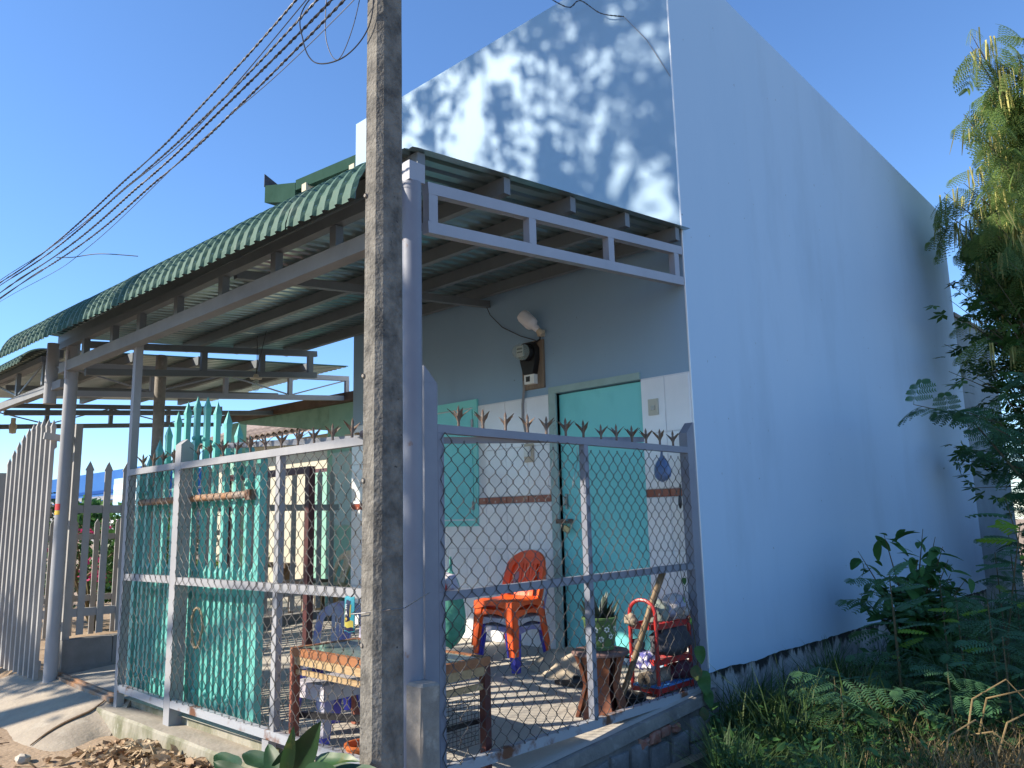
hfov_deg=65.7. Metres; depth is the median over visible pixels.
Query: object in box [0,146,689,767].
green canopy
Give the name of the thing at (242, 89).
overhead cable
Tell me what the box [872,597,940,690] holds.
sapling
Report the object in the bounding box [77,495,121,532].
distant tree
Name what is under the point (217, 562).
flowering shrub
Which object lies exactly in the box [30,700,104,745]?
crack
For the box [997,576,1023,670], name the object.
sapling
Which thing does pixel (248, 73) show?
overhead cable
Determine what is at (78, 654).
wall
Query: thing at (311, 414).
mint house
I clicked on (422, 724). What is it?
concrete stub
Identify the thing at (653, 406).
wall socket
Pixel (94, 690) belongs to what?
gate track
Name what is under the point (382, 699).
utility pole
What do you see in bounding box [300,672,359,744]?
plastic stool
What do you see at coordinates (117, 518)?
flowering shrub
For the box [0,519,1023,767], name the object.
ground
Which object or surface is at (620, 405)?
door
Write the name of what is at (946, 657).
sapling
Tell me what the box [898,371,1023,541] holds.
feathery tree
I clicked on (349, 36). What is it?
slack wire
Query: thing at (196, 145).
overhead cable
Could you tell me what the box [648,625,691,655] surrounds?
cloth bundle
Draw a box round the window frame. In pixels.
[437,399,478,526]
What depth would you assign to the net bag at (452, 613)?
4.08 m
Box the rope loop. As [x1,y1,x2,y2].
[190,607,203,648]
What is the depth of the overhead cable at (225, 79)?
4.50 m
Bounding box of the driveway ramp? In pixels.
[0,670,130,751]
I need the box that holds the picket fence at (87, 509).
[43,424,338,640]
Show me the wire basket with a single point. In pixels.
(460, 726)
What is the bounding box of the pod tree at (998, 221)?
[924,24,1023,405]
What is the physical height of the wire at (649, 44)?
0.693 m
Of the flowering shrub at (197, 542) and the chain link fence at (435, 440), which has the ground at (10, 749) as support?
the flowering shrub at (197, 542)
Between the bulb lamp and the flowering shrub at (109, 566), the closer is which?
the bulb lamp
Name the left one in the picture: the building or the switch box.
the switch box
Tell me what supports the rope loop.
hanging from the teal gate at (198, 439)
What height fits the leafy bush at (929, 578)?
1.262 m
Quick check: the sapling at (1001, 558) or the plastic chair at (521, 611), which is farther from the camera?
the sapling at (1001, 558)
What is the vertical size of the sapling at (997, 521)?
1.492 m
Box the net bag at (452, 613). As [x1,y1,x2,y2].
[445,557,465,648]
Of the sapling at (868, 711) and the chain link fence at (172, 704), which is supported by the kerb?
the chain link fence at (172, 704)
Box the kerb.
[96,701,314,767]
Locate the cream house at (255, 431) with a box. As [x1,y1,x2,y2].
[200,425,328,604]
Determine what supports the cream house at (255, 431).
on the ground at (10, 749)
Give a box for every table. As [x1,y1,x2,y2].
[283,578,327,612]
[289,637,491,767]
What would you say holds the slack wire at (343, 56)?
hanging from the utility pole
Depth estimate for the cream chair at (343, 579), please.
9.68 m
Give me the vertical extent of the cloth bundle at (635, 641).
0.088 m
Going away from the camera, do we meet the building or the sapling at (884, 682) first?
the sapling at (884, 682)
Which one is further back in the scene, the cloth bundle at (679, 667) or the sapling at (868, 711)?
the cloth bundle at (679, 667)
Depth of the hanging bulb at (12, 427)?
10.35 m
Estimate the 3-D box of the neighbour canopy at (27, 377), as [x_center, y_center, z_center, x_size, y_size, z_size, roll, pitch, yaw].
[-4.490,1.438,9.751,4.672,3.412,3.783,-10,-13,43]
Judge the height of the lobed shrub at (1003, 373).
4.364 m
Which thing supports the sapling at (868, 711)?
on the ground at (10, 749)
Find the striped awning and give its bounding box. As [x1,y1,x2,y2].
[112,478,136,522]
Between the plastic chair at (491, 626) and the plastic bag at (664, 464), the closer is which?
the plastic bag at (664, 464)
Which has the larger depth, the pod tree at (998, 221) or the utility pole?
the pod tree at (998, 221)
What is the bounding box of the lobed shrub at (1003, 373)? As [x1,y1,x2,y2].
[924,253,1023,503]
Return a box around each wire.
[56,253,137,257]
[299,0,373,63]
[325,0,359,59]
[487,308,535,340]
[624,17,669,75]
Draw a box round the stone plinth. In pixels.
[532,687,718,767]
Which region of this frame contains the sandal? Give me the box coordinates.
[555,675,582,687]
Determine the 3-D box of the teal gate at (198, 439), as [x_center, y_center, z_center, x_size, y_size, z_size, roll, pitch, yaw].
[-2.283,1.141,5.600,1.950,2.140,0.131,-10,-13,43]
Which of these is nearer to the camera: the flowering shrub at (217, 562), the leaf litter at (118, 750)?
the leaf litter at (118, 750)
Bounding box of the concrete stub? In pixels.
[406,679,439,767]
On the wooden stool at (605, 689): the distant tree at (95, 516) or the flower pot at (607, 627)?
the flower pot at (607, 627)
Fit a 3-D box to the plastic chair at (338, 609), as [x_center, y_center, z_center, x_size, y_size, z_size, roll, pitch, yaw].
[-1.208,1.823,5.376,0.390,0.637,0.465,-2,-10,5]
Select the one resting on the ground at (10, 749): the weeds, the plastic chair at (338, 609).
the weeds
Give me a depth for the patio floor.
5.04 m
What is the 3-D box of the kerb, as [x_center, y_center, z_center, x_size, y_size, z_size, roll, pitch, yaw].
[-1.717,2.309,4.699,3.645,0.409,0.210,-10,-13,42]
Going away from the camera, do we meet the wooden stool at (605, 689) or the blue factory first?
the wooden stool at (605, 689)
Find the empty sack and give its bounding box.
[528,647,580,679]
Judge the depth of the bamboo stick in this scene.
5.09 m
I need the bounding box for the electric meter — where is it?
[516,339,545,443]
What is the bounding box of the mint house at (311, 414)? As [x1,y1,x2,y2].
[221,391,352,615]
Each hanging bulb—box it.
[9,418,16,433]
[250,331,266,379]
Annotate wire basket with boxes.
[446,695,479,753]
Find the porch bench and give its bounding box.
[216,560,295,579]
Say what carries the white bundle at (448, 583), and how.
in the net bag at (452, 613)
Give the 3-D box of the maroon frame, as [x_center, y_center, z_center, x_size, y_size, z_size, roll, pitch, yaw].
[-2.268,1.611,7.221,1.570,1.622,0.060,-10,-13,43]
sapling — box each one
[787,667,892,742]
[788,671,901,762]
[835,561,958,729]
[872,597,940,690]
[881,577,959,653]
[893,662,1020,750]
[901,581,993,662]
[922,596,1023,697]
[939,599,1023,729]
[942,631,1023,755]
[965,497,1023,561]
[973,531,1023,649]
[974,550,1023,664]
[976,522,1023,704]
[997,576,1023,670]
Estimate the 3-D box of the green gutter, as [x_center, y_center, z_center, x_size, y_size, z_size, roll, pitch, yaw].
[-3.010,-2.637,10.868,0.800,0.650,0.420,-10,-13,43]
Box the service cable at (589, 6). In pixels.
[553,0,623,16]
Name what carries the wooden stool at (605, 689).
on the patio floor
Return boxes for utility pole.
[351,0,429,767]
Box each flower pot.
[344,739,359,754]
[578,592,621,650]
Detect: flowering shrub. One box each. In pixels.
[44,492,93,607]
[44,513,169,630]
[75,512,170,592]
[96,515,219,591]
[167,526,269,566]
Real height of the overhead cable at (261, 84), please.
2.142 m
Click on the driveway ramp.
(31, 711)
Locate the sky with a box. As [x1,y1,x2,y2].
[0,0,1023,518]
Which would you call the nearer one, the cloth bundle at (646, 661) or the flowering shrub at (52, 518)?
the cloth bundle at (646, 661)
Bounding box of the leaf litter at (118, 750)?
[0,738,213,767]
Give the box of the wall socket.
[648,398,658,415]
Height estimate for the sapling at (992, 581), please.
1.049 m
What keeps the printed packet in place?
hanging from the chain link fence at (172, 704)
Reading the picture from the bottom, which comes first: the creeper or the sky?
the creeper
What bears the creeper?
on the ground at (10, 749)
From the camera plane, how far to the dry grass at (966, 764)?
4.20 m
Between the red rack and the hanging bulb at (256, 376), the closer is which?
the red rack
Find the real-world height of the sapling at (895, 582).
0.858 m
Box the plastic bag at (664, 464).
[654,452,670,481]
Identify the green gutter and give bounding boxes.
[264,174,300,205]
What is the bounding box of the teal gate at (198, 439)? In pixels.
[126,397,267,724]
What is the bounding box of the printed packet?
[344,596,354,632]
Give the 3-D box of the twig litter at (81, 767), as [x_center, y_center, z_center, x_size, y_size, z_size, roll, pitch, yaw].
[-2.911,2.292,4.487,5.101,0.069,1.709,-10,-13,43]
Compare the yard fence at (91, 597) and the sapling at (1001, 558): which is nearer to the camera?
the sapling at (1001, 558)
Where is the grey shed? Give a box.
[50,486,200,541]
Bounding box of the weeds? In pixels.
[707,594,1023,767]
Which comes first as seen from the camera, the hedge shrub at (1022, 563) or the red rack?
the red rack
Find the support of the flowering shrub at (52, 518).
on the ground at (10, 749)
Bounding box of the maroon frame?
[227,466,314,645]
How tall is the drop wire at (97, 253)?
0.185 m
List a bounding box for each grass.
[649,585,1023,767]
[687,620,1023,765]
[770,660,1023,767]
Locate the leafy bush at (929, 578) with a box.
[847,529,986,678]
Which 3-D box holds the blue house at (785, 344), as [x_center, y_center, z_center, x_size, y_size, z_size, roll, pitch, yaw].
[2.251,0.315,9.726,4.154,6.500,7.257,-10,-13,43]
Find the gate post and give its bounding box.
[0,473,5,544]
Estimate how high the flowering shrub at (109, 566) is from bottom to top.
1.641 m
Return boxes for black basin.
[615,690,647,706]
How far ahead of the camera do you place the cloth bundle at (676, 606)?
5.32 m
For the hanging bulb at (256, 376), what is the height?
0.550 m
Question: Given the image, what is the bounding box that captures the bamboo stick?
[622,573,665,694]
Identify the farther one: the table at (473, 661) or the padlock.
the padlock
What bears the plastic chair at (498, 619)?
on the plastic chair at (491, 626)
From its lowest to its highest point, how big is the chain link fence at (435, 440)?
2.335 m
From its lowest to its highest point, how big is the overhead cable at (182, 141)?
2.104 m
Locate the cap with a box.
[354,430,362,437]
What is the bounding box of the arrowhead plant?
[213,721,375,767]
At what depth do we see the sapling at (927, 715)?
4.47 m
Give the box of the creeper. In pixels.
[679,559,716,727]
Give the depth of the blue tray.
5.15 m
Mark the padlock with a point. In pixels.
(566, 528)
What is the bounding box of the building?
[953,312,1023,616]
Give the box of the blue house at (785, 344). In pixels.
[351,0,988,725]
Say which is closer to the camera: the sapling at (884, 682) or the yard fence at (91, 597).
the sapling at (884, 682)
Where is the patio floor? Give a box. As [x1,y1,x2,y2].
[68,619,713,767]
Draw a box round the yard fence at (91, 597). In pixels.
[42,518,243,638]
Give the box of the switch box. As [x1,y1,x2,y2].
[524,443,533,461]
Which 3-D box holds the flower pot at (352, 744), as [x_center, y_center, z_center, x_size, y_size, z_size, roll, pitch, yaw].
[-0.765,1.915,4.051,0.187,0.150,0.184,-10,-13,43]
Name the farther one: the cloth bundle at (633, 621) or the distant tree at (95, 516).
the distant tree at (95, 516)
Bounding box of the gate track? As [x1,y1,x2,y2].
[57,671,113,701]
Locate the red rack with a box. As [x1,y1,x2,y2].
[628,593,693,696]
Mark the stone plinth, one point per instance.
(640, 744)
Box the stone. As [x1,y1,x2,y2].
[14,754,30,763]
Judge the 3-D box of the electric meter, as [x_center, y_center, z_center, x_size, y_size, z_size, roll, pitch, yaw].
[0.110,0.070,6.672,0.267,0.901,0.227,-10,-13,43]
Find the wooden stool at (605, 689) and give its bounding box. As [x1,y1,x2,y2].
[571,646,629,719]
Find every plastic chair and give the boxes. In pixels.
[300,601,360,709]
[471,550,549,649]
[473,563,550,657]
[475,571,546,665]
[481,580,547,673]
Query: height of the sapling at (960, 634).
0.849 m
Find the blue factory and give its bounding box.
[51,466,201,504]
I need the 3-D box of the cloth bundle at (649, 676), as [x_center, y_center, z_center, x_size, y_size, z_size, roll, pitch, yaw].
[0.993,1.934,5.251,0.101,0.102,0.410,-10,-13,43]
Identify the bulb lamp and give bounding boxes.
[517,310,544,343]
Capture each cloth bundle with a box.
[624,613,636,626]
[631,650,655,671]
[632,638,644,651]
[638,666,674,688]
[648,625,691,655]
[649,599,668,623]
[662,593,690,621]
[668,659,692,678]
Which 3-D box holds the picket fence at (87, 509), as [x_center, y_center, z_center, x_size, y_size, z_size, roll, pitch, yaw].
[-3.080,1.444,8.027,0.067,1.904,3.103,-10,-13,43]
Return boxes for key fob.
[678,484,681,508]
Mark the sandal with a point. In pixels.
(575, 680)
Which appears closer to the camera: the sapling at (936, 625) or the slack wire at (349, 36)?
the slack wire at (349, 36)
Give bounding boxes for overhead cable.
[0,0,296,282]
[0,0,318,285]
[0,0,332,292]
[0,0,344,298]
[0,0,353,301]
[1,0,305,279]
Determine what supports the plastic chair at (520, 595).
on the plastic chair at (521, 611)
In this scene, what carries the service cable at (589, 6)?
attached to the blue house at (785, 344)
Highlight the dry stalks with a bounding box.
[942,679,1023,767]
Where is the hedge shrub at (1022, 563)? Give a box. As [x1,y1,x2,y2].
[1011,535,1023,572]
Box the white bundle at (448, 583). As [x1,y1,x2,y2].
[445,572,459,590]
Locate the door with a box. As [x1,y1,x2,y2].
[556,381,653,656]
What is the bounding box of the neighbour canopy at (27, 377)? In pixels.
[0,343,348,561]
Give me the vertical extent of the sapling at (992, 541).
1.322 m
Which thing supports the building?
on the ground at (10, 749)
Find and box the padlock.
[563,522,570,533]
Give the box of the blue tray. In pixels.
[633,678,692,688]
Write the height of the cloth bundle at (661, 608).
0.166 m
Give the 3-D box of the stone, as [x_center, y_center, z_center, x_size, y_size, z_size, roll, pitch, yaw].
[-3.098,2.379,5.021,0.103,0.074,0.089,-10,-13,43]
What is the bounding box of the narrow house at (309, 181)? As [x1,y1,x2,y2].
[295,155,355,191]
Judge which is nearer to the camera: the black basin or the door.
the black basin
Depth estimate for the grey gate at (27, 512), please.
7.34 m
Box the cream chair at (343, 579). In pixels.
[301,550,350,611]
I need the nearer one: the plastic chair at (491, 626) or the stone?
the stone
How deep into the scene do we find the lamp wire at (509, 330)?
7.01 m
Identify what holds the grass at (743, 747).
on the ground at (10, 749)
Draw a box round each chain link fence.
[113,345,362,763]
[422,365,707,767]
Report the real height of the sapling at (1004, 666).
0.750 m
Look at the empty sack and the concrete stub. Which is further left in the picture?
the concrete stub
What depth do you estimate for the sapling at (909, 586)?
5.15 m
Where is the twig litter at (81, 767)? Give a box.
[0,737,139,767]
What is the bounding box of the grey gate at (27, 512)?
[0,419,56,679]

